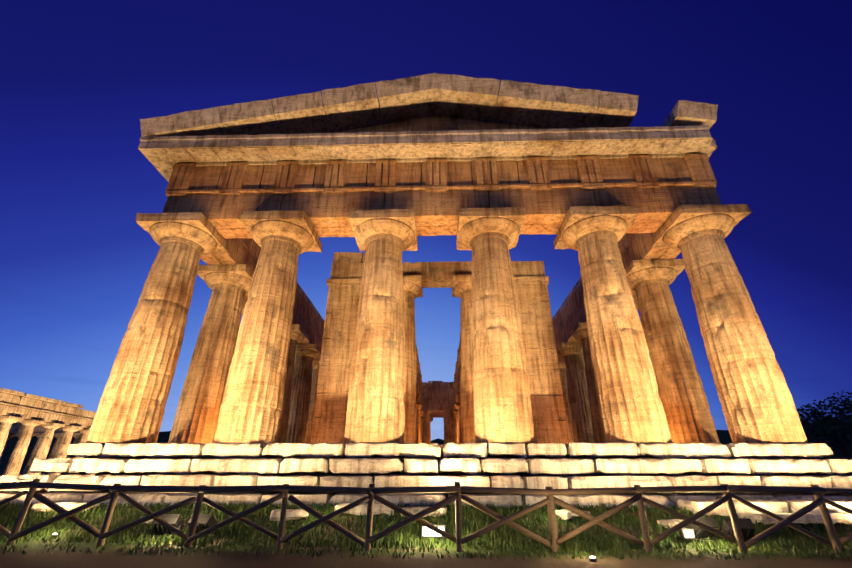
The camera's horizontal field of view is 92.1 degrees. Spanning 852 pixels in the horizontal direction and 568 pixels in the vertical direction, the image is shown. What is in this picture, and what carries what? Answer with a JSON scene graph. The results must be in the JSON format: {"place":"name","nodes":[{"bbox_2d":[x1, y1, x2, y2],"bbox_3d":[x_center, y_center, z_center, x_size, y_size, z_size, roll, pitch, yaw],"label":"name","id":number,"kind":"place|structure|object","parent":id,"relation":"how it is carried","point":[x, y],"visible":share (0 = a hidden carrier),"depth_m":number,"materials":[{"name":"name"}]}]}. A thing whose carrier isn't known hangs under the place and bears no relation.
{"place":"outdoors","nodes":[
{"label":"outdoors","id":0,"kind":"place"},
{"bbox_2d":[0,490,851,567],"bbox_3d":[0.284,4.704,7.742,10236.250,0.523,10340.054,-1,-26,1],"label":"ground","id":1,"kind":"structure","parent":0,"point":[62,558],"depth_m":6.87,"materials":[{"name":"green plant"}]},
{"bbox_2d":[0,388,95,476],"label":"entablature","id":2,"kind":"structure","parent":1,"relation":"on","point":[14,403],"depth_m":54.16,"materials":[{"name":"stone"}]},
{"bbox_2d":[0,414,109,475],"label":"distant temple columns","id":3,"kind":"structure","parent":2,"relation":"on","point":[41,448],"depth_m":54.01,"materials":[{"name":"stone"}]},
{"bbox_2d":[151,514,183,539],"bbox_3d":[-5.247,4.937,8.317,0.533,0.490,0.409,2,-26,-5],"label":"floodlight","id":4,"kind":"object","parent":1,"relation":"on","point":[175,520],"visible":0.71,"depth_m":8.26,"materials":[{"name":"black metal"}]},
{"bbox_2d":[187,514,217,538],"bbox_3d":[-4.556,4.970,8.392,0.533,0.490,0.409,-6,-27,13],"label":"floodlight","id":5,"kind":"object","parent":1,"relation":"on","point":[205,521],"visible":0.48,"depth_m":8.31,"materials":[{"name":"black metal"}]},
{"bbox_2d":[0,442,851,507],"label":"stone steps","id":6,"kind":"structure","parent":1,"relation":"on","point":[541,465],"depth_m":12.33,"materials":[{"name":"beige stone"}]},
{"bbox_2d":[311,252,568,445],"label":"inner wall","id":7,"kind":"structure","parent":6,"relation":"on","point":[531,280],"depth_m":21.83,"materials":[{"name":"stone"}]},
{"bbox_2d":[403,275,474,442],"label":"inner columns","id":8,"kind":"structure","parent":7,"relation":"on","point":[463,420],"depth_m":21.89,"materials":[{"name":"stone"}]},
{"bbox_2d":[168,259,719,443],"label":"side columns","id":9,"kind":"structure","parent":6,"relation":"on","point":[684,400],"depth_m":20.32,"materials":[{"name":"beige stone"}]},
{"bbox_2d":[86,204,808,444],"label":"front columns","id":10,"kind":"structure","parent":6,"relation":"on","point":[755,398],"depth_m":15.11,"materials":[{"name":"beige stone"}]},
{"bbox_2d":[162,154,721,417],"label":"entablature","id":11,"kind":"structure","parent":10,"relation":"on","point":[544,192],"depth_m":17.88,"materials":[{"name":"beige stone"}]},
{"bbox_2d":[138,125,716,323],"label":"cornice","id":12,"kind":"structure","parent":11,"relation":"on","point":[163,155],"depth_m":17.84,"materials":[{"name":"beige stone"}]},
{"bbox_2d":[140,72,717,136],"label":"pediment","id":13,"kind":"structure","parent":12,"relation":"on","point":[449,96],"depth_m":18.65,"materials":[{"name":"beige stone"}]},
{"bbox_2d":[331,116,547,132],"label":"pediment wall","id":14,"kind":"structure","parent":12,"relation":"on","point":[435,123],"depth_m":19.73,"materials":[{"name":"brown stone"}]},
{"bbox_2d":[0,479,851,552],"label":"fence","id":15,"kind":"object","parent":1,"relation":"on","point":[820,502],"visible":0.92,"depth_m":7.51,"materials":[{"name":"brown wood"}]},
{"bbox_2d":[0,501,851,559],"bbox_3d":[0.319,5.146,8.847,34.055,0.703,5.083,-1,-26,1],"label":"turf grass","id":16,"kind":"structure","parent":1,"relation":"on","point":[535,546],"depth_m":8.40,"materials":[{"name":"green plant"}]},
{"bbox_2d":[0,425,851,475],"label":"horizon treeline","id":17,"kind":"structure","parent":1,"relation":"on","point":[724,437],"depth_m":145.09,"materials":[{"name":"green plant"}]},
{"bbox_2d":[422,525,444,540],"bbox_3d":[0.153,5.069,8.312,0.480,0.325,0.144,-1,-26,1],"label":"floodlight","id":18,"kind":"object","parent":1,"relation":"on","point":[426,531],"visible":0.48,"depth_m":8.27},
{"bbox_2d":[31,498,851,527],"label":"stone blocks","id":19,"kind":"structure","parent":1,"relation":"on","point":[783,508],"depth_m":9.77,"materials":[{"name":"stone"}]},
{"bbox_2d":[589,556,596,561],"bbox_3d":[2.541,4.185,6.256,0.113,0.075,0.113,-1,-26,1],"label":"path light","id":20,"kind":"object","parent":1,"relation":"on","point":[592,559],"visible":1,"depth_m":6.22,"materials":[{"name":"grey"}]},
{"bbox_2d":[679,528,695,544],"bbox_3d":[5.074,4.922,7.952,0.220,0.327,0.144,-1,-26,1],"label":"floodlight","id":21,"kind":"object","parent":1,"relation":"on","point":[686,533],"visible":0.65,"depth_m":7.93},
{"bbox_2d":[685,517,718,544],"bbox_3d":[5.456,4.889,8.120,0.534,0.490,0.409,6,-26,-11],"label":"floodlight","id":22,"kind":"object","parent":1,"relation":"on","point":[700,533],"visible":0.48,"depth_m":8.05,"materials":[{"name":"black"}]},
{"bbox_2d":[720,518,755,544],"bbox_3d":[6.091,4.848,8.008,0.532,0.490,0.409,-3,-26,7],"label":"floodlight","id":23,"kind":"object","parent":1,"relation":"on","point":[748,528],"visible":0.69,"depth_m":7.94,"materials":[{"name":"black"}]},
{"bbox_2d":[797,395,851,458],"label":"tree","id":24,"kind":"object","parent":1,"relation":"on","point":[834,432],"visible":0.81,"depth_m":63.74,"materials":[{"name":"green plant"}]},
{"bbox_2d":[799,412,849,475],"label":"tree","id":25,"kind":"object","parent":1,"relation":"on","point":[822,433],"visible":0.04,"depth_m":76.36,"materials":[{"name":"green plant"}]},
{"bbox_2d":[832,390,851,454],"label":"tree","id":26,"kind":"object","parent":1,"relation":"on","point":[843,406],"visible":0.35,"depth_m":72.99,"materials":[{"name":"green plant"}]},
{"bbox_2d":[0,0,851,440],"label":"sky","id":27,"kind":"structure","parent":0,"point":[78,78],"materials":[{"name":"blue"}]}
]}

